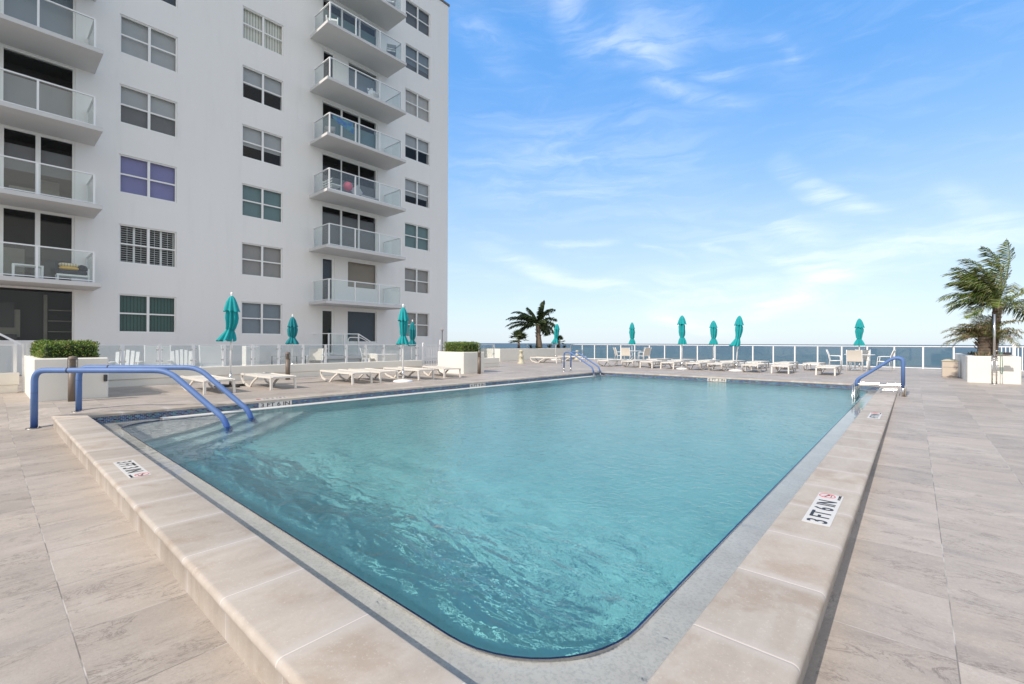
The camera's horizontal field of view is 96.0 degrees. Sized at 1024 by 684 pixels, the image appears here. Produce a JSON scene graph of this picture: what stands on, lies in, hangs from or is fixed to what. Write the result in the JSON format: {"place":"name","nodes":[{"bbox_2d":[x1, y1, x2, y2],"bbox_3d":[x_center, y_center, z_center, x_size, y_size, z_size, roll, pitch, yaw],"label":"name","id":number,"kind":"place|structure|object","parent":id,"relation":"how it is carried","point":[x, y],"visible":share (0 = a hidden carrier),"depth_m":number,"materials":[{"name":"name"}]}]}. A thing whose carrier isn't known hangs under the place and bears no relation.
{"place":"outdoors","nodes":[
{"label":"outdoors","id":0,"kind":"place"},
{"bbox_2d":[242,346,259,365],"bbox_3d":[-9.925,0.662,17.529,0.406,1.020,0.480,0,0,41],"label":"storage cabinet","id":1,"kind":"object","parent":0,"point":[246,354],"visible":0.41,"depth_m":17.37,"materials":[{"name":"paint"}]},
{"bbox_2d":[368,354,396,361],"bbox_3d":[-6.203,0.885,22.111,0.800,0.620,1.100,0,0,41],"label":"storage box","id":2,"kind":"object","parent":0,"point":[388,357],"visible":0.56,"depth_m":21.80,"materials":[{"name":"paint"}]},
{"bbox_2d":[100,375,877,683],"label":"pool water","id":3,"kind":"structure","parent":0,"point":[606,529],"depth_m":3.90,"materials":[{"name":"teal liquid"}]},
{"bbox_2d":[0,358,1023,683],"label":"pool deck","id":4,"kind":"structure","parent":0,"point":[928,586],"depth_m":2.89,"materials":[{"name":"tile"}]},
{"bbox_2d":[0,344,18,392],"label":"glass fence","id":5,"kind":"object","parent":4,"relation":"on","point":[9,382],"visible":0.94,"depth_m":10.45,"materials":[{"name":"paint"}]},
{"bbox_2d":[22,344,31,391],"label":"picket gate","id":6,"kind":"structure","parent":4,"relation":"on","point":[27,346],"depth_m":10.64,"materials":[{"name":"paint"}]},
{"bbox_2d":[24,355,107,401],"bbox_3d":[-10.007,0.823,10.292,3.130,1.027,1.100,0,0,41],"label":"planter","id":7,"kind":"object","parent":4,"relation":"on","point":[52,386],"visible":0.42,"depth_m":9.21,"materials":[{"name":"paint"}]},
{"bbox_2d":[29,339,100,357],"bbox_3d":[-10.001,0.149,10.294,2.763,0.428,1.003,0,0,41],"label":"hedge","id":8,"kind":"object","parent":7,"relation":"in","point":[41,348],"visible":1,"depth_m":9.50,"materials":[{"name":"green plant"}]},
{"bbox_2d":[67,356,77,401],"bbox_3d":[-8.590,0.714,9.018,0.152,0.888,0.152,0,0,41],"label":"bollard light","id":9,"kind":"object","parent":4,"relation":"on","point":[71,381],"visible":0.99,"depth_m":8.97,"materials":[{"name":"paint"}]},
{"bbox_2d":[108,350,142,364],"bbox_3d":[-11.477,0.696,13.704,0.760,0.923,1.015,0,0,-32],"label":"slatted chair","id":10,"kind":"object","parent":4,"relation":"on","point":[137,361],"visible":0.33,"depth_m":13.93,"materials":[{"name":"paint"}]},
{"bbox_2d":[25,368,229,429],"bbox_3d":[-5.904,1.247,7.151,3.177,1.694,0.200,0,0,-1],"label":"entry handrail","id":11,"kind":"object","parent":4,"relation":"on","point":[185,385],"visible":0.81,"depth_m":7.13,"materials":[{"name":"blue metal"}]},
{"bbox_2d":[144,345,170,364],"bbox_3d":[-10.633,0.633,13.898,0.680,1.056,1.584,0,0,-40],"label":"slatted lounge","id":12,"kind":"object","parent":4,"relation":"on","point":[150,351],"visible":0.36,"depth_m":14.35,"materials":[{"name":"paint"}]},
{"bbox_2d":[71,365,253,417],"bbox_3d":[-6.020,1.248,8.008,3.177,1.694,0.200,0,0,-1],"label":"entry handrail","id":13,"kind":"object","parent":4,"relation":"on","point":[203,372],"visible":0.69,"depth_m":7.99,"materials":[{"name":"blue metal"}]},
{"bbox_2d":[170,349,195,364],"bbox_3d":[-10.742,0.702,15.007,0.760,0.923,1.014,0,0,-37],"label":"slatted chair","id":14,"kind":"object","parent":4,"relation":"on","point":[172,361],"visible":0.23,"depth_m":15.20,"materials":[{"name":"paint"}]},
{"bbox_2d":[180,375,235,394],"bbox_3d":[-7.296,1.010,11.019,1.906,0.358,0.638,0,0,41],"label":"sun lounger","id":15,"kind":"object","parent":4,"relation":"on","point":[201,378],"visible":0.68,"depth_m":10.72,"materials":[{"name":"paint"}]},
{"bbox_2d":[199,345,222,366],"bbox_3d":[-9.799,0.639,15.160,0.680,1.056,1.584,0,0,-40],"label":"slatted lounge","id":16,"kind":"object","parent":4,"relation":"on","point":[219,348],"visible":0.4,"depth_m":15.61,"materials":[{"name":"paint"}]},
{"bbox_2d":[0,0,449,374],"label":"apartment building","id":17,"kind":"structure","parent":4,"relation":"on","point":[168,168],"depth_m":20.82,"materials":[{"name":"paint"}]},
{"bbox_2d":[12,263,43,278],"bbox_3d":[-16.124,-2.325,15.360,0.500,0.460,0.720,0,0,41],"label":"side table","id":18,"kind":"object","parent":17,"relation":"on","point":[30,266],"visible":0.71,"depth_m":15.34,"materials":[{"name":"paint"}]},
{"bbox_2d":[0,286,73,341],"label":"picture window","id":19,"kind":"structure","parent":17,"relation":"in","point":[72,291],"depth_m":16.66,"materials":[{"name":"paint"}]},
{"bbox_2d":[0,205,73,280],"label":"sliding door","id":20,"kind":"structure","parent":17,"relation":"in","point":[37,213],"depth_m":16.41,"materials":[{"name":"paint"}]},
{"bbox_2d":[0,125,74,200],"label":"sliding door","id":21,"kind":"structure","parent":17,"relation":"in","point":[8,149],"depth_m":16.45,"materials":[{"name":"paint"}]},
{"bbox_2d":[0,44,74,118],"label":"sliding door","id":22,"kind":"structure","parent":17,"relation":"in","point":[13,89],"depth_m":16.49,"materials":[{"name":"paint"}]},
{"bbox_2d":[0,0,75,39],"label":"sliding door","id":23,"kind":"structure","parent":17,"relation":"in","point":[54,18],"depth_m":16.73,"materials":[{"name":"paint"}]},
{"bbox_2d":[55,262,89,281],"bbox_3d":[-15.514,-2.451,16.288,0.600,0.720,0.840,0,0,41],"label":"outdoor sofa","id":24,"kind":"object","parent":17,"relation":"on","point":[81,273],"visible":0.9,"depth_m":16.15,"materials":[{"name":"paint"}]},
{"bbox_2d":[118,294,175,332],"bbox_3d":[-14.898,-1.133,18.861,0.172,1.520,1.876,0,0,41],"label":"window","id":25,"kind":"structure","parent":17,"relation":"in","point":[136,313],"depth_m":18.83,"materials":[{"name":"glass"}]},
{"bbox_2d":[119,224,175,267],"bbox_3d":[-14.888,-3.883,18.867,0.172,1.516,1.876,0,0,41],"label":"window","id":26,"kind":"structure","parent":17,"relation":"in","point":[173,250],"depth_m":18.84,"materials":[{"name":"paint"}]},
{"bbox_2d":[119,154,176,202],"bbox_3d":[-14.878,-6.633,18.873,0.172,1.520,1.876,0,0,41],"label":"window","id":27,"kind":"structure","parent":17,"relation":"in","point":[139,177],"depth_m":18.84,"materials":[{"name":"paint"}]},
{"bbox_2d":[119,84,176,137],"bbox_3d":[-14.868,-9.383,18.879,0.172,1.520,1.876,0,0,41],"label":"window","id":28,"kind":"structure","parent":17,"relation":"in","point":[129,97],"depth_m":18.84,"materials":[{"name":"glass"}]},
{"bbox_2d":[120,14,176,72],"bbox_3d":[-14.858,-12.133,18.885,0.172,1.520,1.876,0,0,41],"label":"window","id":29,"kind":"structure","parent":17,"relation":"in","point":[141,41],"depth_m":18.86,"materials":[{"name":"glass"}]},
{"bbox_2d":[241,302,281,334],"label":"window","id":30,"kind":"structure","parent":17,"relation":"in","point":[256,318],"depth_m":22.13,"materials":[{"name":"glass"}]},
{"bbox_2d":[241,243,281,278],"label":"window","id":31,"kind":"structure","parent":17,"relation":"in","point":[257,260],"depth_m":22.16,"materials":[{"name":"glass"}]},
{"bbox_2d":[242,183,281,222],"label":"window","id":32,"kind":"structure","parent":17,"relation":"in","point":[257,202],"depth_m":22.14,"materials":[{"name":"paint"}]},
{"bbox_2d":[242,124,282,166],"bbox_3d":[-12.004,-9.367,22.166,0.172,1.518,1.836,0,0,41],"label":"window","id":33,"kind":"structure","parent":17,"relation":"in","point":[252,137],"depth_m":22.13,"materials":[{"name":"paint"}]},
{"bbox_2d":[242,65,282,111],"bbox_3d":[-11.994,-12.117,22.172,0.172,1.518,1.836,0,0,41],"label":"window","id":34,"kind":"structure","parent":17,"relation":"in","point":[253,78],"depth_m":22.14,"materials":[{"name":"glass"}]},
{"bbox_2d":[243,6,282,55],"bbox_3d":[-11.984,-14.866,22.178,0.172,1.520,1.836,0,0,41],"label":"window","id":35,"kind":"structure","parent":17,"relation":"in","point":[257,30],"depth_m":22.18,"materials":[{"name":"paint"}]},
{"bbox_2d":[321,309,333,354],"bbox_3d":[-9.861,-0.543,24.575,0.082,2.436,0.736,0,0,41],"label":"glass door","id":36,"kind":"structure","parent":17,"relation":"in","point":[332,310],"depth_m":24.78,"materials":[{"name":"paint"}]},
{"bbox_2d":[321,256,333,300],"bbox_3d":[-9.885,-3.293,24.611,0.172,2.440,0.736,0,0,41],"label":"glass door","id":37,"kind":"structure","parent":17,"relation":"in","point":[327,264],"depth_m":24.69,"materials":[{"name":"paint"}]},
{"bbox_2d":[322,48,334,78],"bbox_3d":[-9.811,-14.292,24.605,0.082,2.436,0.736,0,0,41],"label":"glass door","id":38,"kind":"structure","parent":17,"relation":"in","point":[323,50],"depth_m":24.71,"materials":[{"name":"paint"}]},
{"bbox_2d":[322,178,341,190],"bbox_3d":[-9.242,-7.927,23.704,1.000,0.750,0.560,0,0,41],"label":"lounge chair","id":39,"kind":"object","parent":17,"relation":"on","point":[334,186],"visible":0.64,"depth_m":23.58,"materials":[{"name":"paint"}]},
{"bbox_2d":[332,115,353,133],"bbox_3d":[-8.596,-11.074,23.496,0.040,0.572,1.150,0,0,41],"label":"towel","id":40,"kind":"object","parent":17,"relation":"hanging from","point":[347,125],"visible":1,"depth_m":23.59,"materials":[{"name":"blue fabric"}]},
{"bbox_2d":[321,204,376,251],"bbox_3d":[-9.018,-6.036,25.601,0.172,2.438,3.346,0,0,41],"label":"sliding door","id":41,"kind":"structure","parent":17,"relation":"in","point":[339,235],"depth_m":25.60,"materials":[{"name":"paint"}]},
{"bbox_2d":[322,152,376,198],"bbox_3d":[-9.008,-8.786,25.607,0.172,2.438,3.346,0,0,41],"label":"sliding door","id":42,"kind":"structure","parent":17,"relation":"in","point":[366,191],"depth_m":25.70,"materials":[{"name":"paint"}]},
{"bbox_2d":[322,100,376,148],"bbox_3d":[-8.998,-11.536,25.613,0.172,2.438,3.346,0,0,41],"label":"sliding door","id":43,"kind":"structure","parent":17,"relation":"in","point":[362,137],"depth_m":25.78,"materials":[{"name":"paint"}]},
{"bbox_2d":[322,0,377,46],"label":"sliding door","id":44,"kind":"structure","parent":17,"relation":"in","point":[343,23],"depth_m":25.77,"materials":[{"name":"paint"}]},
{"bbox_2d":[347,310,375,341],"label":"picture window","id":45,"kind":"structure","parent":17,"relation":"in","point":[363,323],"depth_m":26.26,"materials":[{"name":"glass"}]},
{"bbox_2d":[347,260,376,289],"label":"picture window","id":46,"kind":"structure","parent":17,"relation":"in","point":[356,271],"depth_m":26.25,"materials":[{"name":"glass"}]},
{"bbox_2d":[348,61,376,93],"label":"picture window","id":47,"kind":"structure","parent":17,"relation":"in","point":[363,83],"depth_m":26.24,"materials":[{"name":"glass"}]},
{"bbox_2d":[351,185,377,200],"bbox_3d":[-7.970,-7.940,24.784,0.560,0.790,1.560,0,0,41],"label":"lounge","id":48,"kind":"object","parent":17,"relation":"on","point":[359,192],"visible":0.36,"depth_m":24.52,"materials":[{"name":"paint"}]},
{"bbox_2d":[405,267,428,293],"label":"window","id":49,"kind":"structure","parent":17,"relation":"in","point":[415,279],"depth_m":29.10,"materials":[{"name":"glass"}]},
{"bbox_2d":[405,222,428,250],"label":"window","id":50,"kind":"structure","parent":17,"relation":"in","point":[415,235],"depth_m":29.04,"materials":[{"name":"glass"}]},
{"bbox_2d":[405,178,428,208],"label":"window","id":51,"kind":"structure","parent":17,"relation":"in","point":[415,189],"depth_m":29.03,"materials":[{"name":"paint"}]},
{"bbox_2d":[405,133,428,165],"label":"window","id":52,"kind":"structure","parent":17,"relation":"in","point":[412,142],"depth_m":29.02,"materials":[{"name":"paint"}]},
{"bbox_2d":[406,312,428,336],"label":"window","id":53,"kind":"structure","parent":17,"relation":"in","point":[421,320],"depth_m":29.34,"materials":[{"name":"glass"}]},
{"bbox_2d":[405,88,429,122],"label":"window","id":54,"kind":"structure","parent":17,"relation":"in","point":[416,105],"depth_m":29.02,"materials":[{"name":"glass"}]},
{"bbox_2d":[405,44,429,79],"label":"window","id":55,"kind":"structure","parent":17,"relation":"in","point":[415,59],"depth_m":29.14,"materials":[{"name":"glass"}]},
{"bbox_2d":[406,0,429,37],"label":"window","id":56,"kind":"structure","parent":17,"relation":"in","point":[415,18],"depth_m":29.13,"materials":[{"name":"glass"}]},
{"bbox_2d":[214,292,244,386],"bbox_3d":[-7.366,-0.071,12.035,0.621,2.470,0.587,0,0,-15],"label":"umbrella","id":57,"kind":"object","parent":4,"relation":"on","point":[231,309],"visible":0.98,"depth_m":11.96,"materials":[{"name":"fabric"}]},
{"bbox_2d":[51,415,466,683],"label":"pool coping","id":58,"kind":"object","parent":4,"relation":"on","point":[273,614],"visible":0.99,"depth_m":2.18,"materials":[{"name":"stone"}]},
{"bbox_2d":[114,460,151,477],"bbox_3d":[-3.465,1.149,4.200,0.760,0.005,0.150,0,0,41],"label":"depth marker","id":59,"kind":"object","parent":58,"relation":"on","point":[130,468],"visible":1,"depth_m":4.16,"materials":[{"name":"tile"}]},
{"bbox_2d":[241,372,296,389],"bbox_3d":[-6.388,1.016,12.061,1.906,0.358,0.638,0,0,40],"label":"sun lounger","id":60,"kind":"object","parent":4,"relation":"on","point":[272,376],"visible":0.98,"depth_m":11.88,"materials":[{"name":"paint"}]},
{"bbox_2d":[47,344,498,387],"bbox_3d":[-5.951,0.687,16.782,0.220,1.195,16.005,0,0,41],"label":"glass fence","id":61,"kind":"object","parent":4,"relation":"on","point":[146,379],"visible":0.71,"depth_m":14.40,"materials":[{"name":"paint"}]},
{"bbox_2d":[285,352,290,379],"bbox_3d":[-7.005,0.742,14.415,0.152,0.868,0.152,0,0,41],"label":"bollard light","id":62,"kind":"object","parent":4,"relation":"on","point":[287,364],"visible":1,"depth_m":14.37,"materials":[{"name":"paint"}]},
{"bbox_2d":[285,314,298,363],"bbox_3d":[-8.949,0.026,18.805,0.580,2.305,0.580,0,0,41],"label":"umbrella","id":63,"kind":"object","parent":4,"relation":"on","point":[292,329],"visible":0.86,"depth_m":18.70,"materials":[{"name":"fabric"}]},
{"bbox_2d":[307,348,323,362],"bbox_3d":[-8.127,0.719,19.050,0.568,0.926,0.607,0,0,-15],"label":"patio chair","id":64,"kind":"object","parent":4,"relation":"on","point":[315,353],"visible":0.88,"depth_m":19.25,"materials":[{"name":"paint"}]},
{"bbox_2d":[51,371,599,417],"bbox_3d":[-1.635,1.201,13.216,0.385,0.045,16.380,0,0,41],"label":"pool coping","id":65,"kind":"object","parent":4,"relation":"on","point":[155,409],"visible":0.98,"depth_m":9.65,"materials":[{"name":"stone"}]},
{"bbox_2d":[320,369,372,384],"bbox_3d":[-4.933,1.024,13.656,1.906,0.358,0.638,0,0,41],"label":"sun lounger","id":66,"kind":"object","parent":4,"relation":"on","point":[339,372],"visible":0.97,"depth_m":13.53,"materials":[{"name":"paint"}]},
{"bbox_2d":[348,368,398,382],"bbox_3d":[-4.327,1.028,14.305,1.906,0.358,0.638,0,0,43],"label":"sun lounger","id":67,"kind":"object","parent":4,"relation":"on","point":[378,371],"visible":0.75,"depth_m":14.16,"materials":[{"name":"paint"}]},
{"bbox_2d":[393,304,412,381],"bbox_3d":[-3.272,0.021,13.858,0.580,2.335,0.580,0,0,41],"label":"umbrella","id":68,"kind":"object","parent":4,"relation":"on","point":[403,318],"visible":0.99,"depth_m":13.79,"materials":[{"name":"fabric"}]},
{"bbox_2d":[383,367,434,379],"bbox_3d":[-3.432,1.033,15.241,1.906,0.358,0.638,0,0,40],"label":"sun lounger","id":69,"kind":"object","parent":4,"relation":"on","point":[418,370],"visible":0.89,"depth_m":15.13,"materials":[{"name":"paint"}]},
{"bbox_2d":[408,320,415,359],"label":"umbrella","id":70,"kind":"object","parent":4,"relation":"on","point":[412,333],"visible":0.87,"depth_m":22.34,"materials":[{"name":"fabric"}]},
{"bbox_2d":[422,340,440,368],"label":"picket gate","id":71,"kind":"structure","parent":4,"relation":"on","point":[428,357],"depth_m":19.55,"materials":[{"name":"metal"}]},
{"bbox_2d":[422,365,460,377],"bbox_3d":[-2.495,1.039,16.200,0.638,0.358,1.906,0,0,-33],"label":"sun lounger","id":72,"kind":"object","parent":4,"relation":"on","point":[443,368],"visible":0.88,"depth_m":16.00,"materials":[{"name":"paint"}]},
{"bbox_2d":[438,351,483,373],"bbox_3d":[-2.028,0.876,18.294,1.510,1.012,1.130,0,0,41],"label":"planter","id":73,"kind":"object","parent":4,"relation":"on","point":[466,362],"visible":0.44,"depth_m":17.74,"materials":[{"name":"paint"}]},
{"bbox_2d":[443,341,480,351],"bbox_3d":[-1.981,0.186,18.254,1.301,0.481,1.116,0,0,41],"label":"hedge","id":74,"kind":"object","parent":73,"relation":"in","point":[460,346],"visible":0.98,"depth_m":17.91,"materials":[{"name":"green plant"}]},
{"bbox_2d":[477,351,480,373],"bbox_3d":[-1.241,0.769,17.470,0.152,0.868,0.152,0,0,41],"label":"bollard light","id":75,"kind":"object","parent":4,"relation":"on","point":[479,362],"visible":1,"depth_m":17.42,"materials":[{"name":"paint"}]},
{"bbox_2d":[92,373,879,423],"bbox_3d":[1.914,1.304,10.123,9.054,0.159,15.634,0,0,41],"label":"pool tile band","id":76,"kind":"object","parent":4,"relation":"attached to","point":[120,418],"visible":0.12,"depth_m":11.76,"materials":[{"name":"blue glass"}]},
{"bbox_2d":[259,400,291,407],"bbox_3d":[-4.778,1.255,9.329,0.004,0.100,0.640,0,0,41],"label":"depth marker","id":77,"kind":"object","parent":76,"relation":"attached to","point":[277,403],"visible":1,"depth_m":9.32,"materials":[{"name":"tile"}]},
{"bbox_2d":[481,348,570,360],"bbox_3d":[1.236,0.927,32.705,1.700,0.997,8.050,0,0,41],"label":"planter","id":78,"kind":"object","parent":4,"relation":"on","point":[506,354],"visible":0.59,"depth_m":31.03,"materials":[{"name":"paint"}]},
{"bbox_2d":[508,329,528,347],"bbox_3d":[0.486,-0.230,31.495,1.589,1.335,1.571,0,0,41],"label":"fan palm","id":79,"kind":"object","parent":78,"relation":"in","point":[520,335],"visible":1,"depth_m":31.34,"materials":[{"name":"plant"}]},
{"bbox_2d":[505,300,556,347],"bbox_3d":[1.389,-1.301,33.321,3.782,3.573,2.733,0,0,6],"label":"palm tree","id":80,"kind":"object","parent":78,"relation":"on","point":[545,328],"visible":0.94,"depth_m":33.08,"materials":[{"name":"plant"}]},
{"bbox_2d":[551,324,559,359],"bbox_3d":[2.986,-0.041,31.882,0.597,2.581,0.580,0,0,41],"label":"umbrella","id":81,"kind":"object","parent":4,"relation":"on","point":[556,332],"visible":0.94,"depth_m":31.80,"materials":[{"name":"fabric"}]},
{"bbox_2d":[563,351,600,375],"bbox_3d":[2.853,1.231,18.821,1.540,1.680,0.617,0,0,41],"label":"handrail","id":82,"kind":"object","parent":4,"relation":"attached to","point":[571,353],"visible":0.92,"depth_m":18.96,"materials":[{"name":"blue metal"}]},
{"bbox_2d":[628,321,635,359],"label":"umbrella","id":83,"kind":"object","parent":4,"relation":"on","point":[632,333],"visible":0.88,"depth_m":28.78,"materials":[{"name":"fabric"}]},
{"bbox_2d":[640,360,666,367],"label":"sun lounger","id":84,"kind":"object","parent":4,"relation":"on","point":[651,362],"visible":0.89,"depth_m":22.43,"materials":[{"name":"paint"}]},
{"bbox_2d":[675,313,686,368],"bbox_3d":[7.824,-0.038,21.235,0.580,2.565,0.580,0,0,41],"label":"umbrella","id":85,"kind":"object","parent":4,"relation":"on","point":[681,323],"visible":0.98,"depth_m":21.15,"materials":[{"name":"fabric"}]},
{"bbox_2d":[686,361,714,369],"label":"sun lounger","id":86,"kind":"object","parent":4,"relation":"on","point":[700,363],"visible":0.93,"depth_m":20.73,"materials":[{"name":"paint"}]},
{"bbox_2d":[708,319,717,361],"bbox_3d":[11.621,-0.033,26.614,0.580,2.605,0.580,0,0,41],"label":"umbrella","id":87,"kind":"object","parent":4,"relation":"on","point":[713,327],"visible":0.87,"depth_m":26.52,"materials":[{"name":"fabric"}]},
{"bbox_2d":[707,362,735,370],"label":"sun lounger","id":88,"kind":"object","parent":4,"relation":"on","point":[722,363],"visible":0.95,"depth_m":20.11,"materials":[{"name":"paint"}]},
{"bbox_2d":[729,313,743,370],"bbox_3d":[9.688,0.006,19.945,0.586,2.485,0.584,0,0,41],"label":"umbrella","id":89,"kind":"object","parent":4,"relation":"on","point":[738,330],"visible":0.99,"depth_m":19.87,"materials":[{"name":"fabric"}]},
{"bbox_2d":[601,371,880,386],"bbox_3d":[7.168,1.240,16.153,9.800,0.045,0.385,0,0,41],"label":"pool coping","id":90,"kind":"object","parent":4,"relation":"on","point":[801,381],"visible":0.89,"depth_m":15.45,"materials":[{"name":"stone"}]},
{"bbox_2d":[517,344,976,368],"bbox_3d":[10.913,0.727,29.906,27.732,1.095,0.090,0,0,41],"label":"glass railing","id":91,"kind":"object","parent":4,"relation":"on","point":[773,352],"visible":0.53,"depth_m":25.92,"materials":[{"name":"glass"}]},
{"bbox_2d":[741,363,766,371],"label":"sun lounger","id":92,"kind":"object","parent":4,"relation":"on","point":[754,364],"visible":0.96,"depth_m":19.13,"materials":[{"name":"paint"}]},
{"bbox_2d":[646,386,898,683],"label":"pool coping","id":93,"kind":"object","parent":4,"relation":"on","point":[759,620],"visible":0.92,"depth_m":2.16,"materials":[{"name":"stone"}]},
{"bbox_2d":[801,492,843,526],"bbox_3d":[2.200,1.168,3.250,0.155,0.005,0.760,0,0,41],"label":"depth marker","id":94,"kind":"object","parent":93,"relation":"on","point":[823,509],"visible":1,"depth_m":3.21,"materials":[{"name":"tile"}]},
{"bbox_2d":[771,363,796,373],"bbox_3d":[11.168,1.094,18.910,0.638,0.358,1.906,0,0,40],"label":"sun lounger","id":95,"kind":"object","parent":4,"relation":"on","point":[780,365],"visible":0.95,"depth_m":18.43,"materials":[{"name":"paint"}]},
{"bbox_2d":[815,365,841,375],"bbox_3d":[12.312,1.096,17.913,0.638,0.358,1.906,0,0,42],"label":"sun lounger","id":96,"kind":"object","parent":4,"relation":"on","point":[829,366],"visible":0.94,"depth_m":17.71,"materials":[{"name":"paint"}]},
{"bbox_2d":[846,350,862,370],"bbox_3d":[14.982,0.805,20.167,0.568,0.926,0.607,0,0,41],"label":"patio chair","id":97,"kind":"object","parent":4,"relation":"on","point":[854,356],"visible":1,"depth_m":20.02,"materials":[{"name":"paint"}]},
{"bbox_2d":[851,316,866,370],"bbox_3d":[15.618,0.059,20.744,0.580,2.425,0.580,0,0,41],"label":"umbrella","id":98,"kind":"object","parent":4,"relation":"on","point":[859,330],"visible":0.98,"depth_m":20.67,"materials":[{"name":"fabric"}]},
{"bbox_2d":[851,356,906,397],"bbox_3d":[8.842,1.253,11.123,1.018,1.827,0.572,0,0,41],"label":"pool ladder","id":99,"kind":"object","parent":4,"relation":"attached to","point":[857,383],"visible":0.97,"depth_m":10.94,"materials":[{"name":"blue metal"}]},
{"bbox_2d":[941,359,958,377],"bbox_3d":[15.745,0.936,16.583,0.460,0.655,0.460,0,0,41],"label":"trash bin","id":100,"kind":"object","parent":4,"relation":"on","point":[950,367],"visible":0.99,"depth_m":16.42,"materials":[{"name":"paint"}]},
{"bbox_2d":[955,353,1020,383],"bbox_3d":[16.551,0.939,16.213,1.140,1.012,5.800,0,0,41],"label":"planter","id":101,"kind":"object","parent":4,"relation":"on","point":[975,368],"visible":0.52,"depth_m":14.11,"materials":[{"name":"paint"}]},
{"bbox_2d":[936,238,1023,353],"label":"palm tree","id":102,"kind":"object","parent":101,"relation":"on","point":[981,294],"visible":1,"depth_m":15.11,"materials":[{"name":"plant"}]},
{"bbox_2d":[941,307,1023,354],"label":"bushy palm","id":103,"kind":"object","parent":101,"relation":"on","point":[982,334],"visible":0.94,"depth_m":14.75,"materials":[{"name":"plant"}]},
{"bbox_2d":[990,314,1002,384],"bbox_3d":[14.420,0.212,13.591,0.510,2.080,0.220,0,0,41],"label":"shower post","id":104,"kind":"object","parent":4,"relation":"on","point":[994,338],"visible":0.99,"depth_m":13.67,"materials":[{"name":"paint"}]},
{"bbox_2d":[999,345,1023,370],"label":"picket fence","id":105,"kind":"object","parent":4,"relation":"on","point":[1013,350],"visible":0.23,"depth_m":20.19,"materials":[{"name":"metal"}]},
{"label":"pool shelf","id":106,"kind":"structure","parent":4,"relation":"in","visible":0},
{"bbox_2d":[160,375,603,418],"bbox_3d":[-1.131,1.355,13.332,0.242,0.070,14.630,0,0,41],"label":"pool ledge","id":107,"kind":"object","parent":106,"relation":"on","point":[223,412],"visible":0.5,"depth_m":10.28,"materials":[{"name":"paint"}]},
{"bbox_2d":[444,0,1023,344],"label":"sky","id":108,"kind":"structure","parent":0,"point":[802,170],"materials":[{"name":"blue"}]},
{"bbox_2d":[447,343,1023,371],"bbox_3d":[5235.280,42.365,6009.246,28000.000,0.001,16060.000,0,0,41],"label":"sea","id":109,"kind":"structure","parent":0,"point":[933,357],"depth_m":583.50,"materials":[{"name":"liquid"}]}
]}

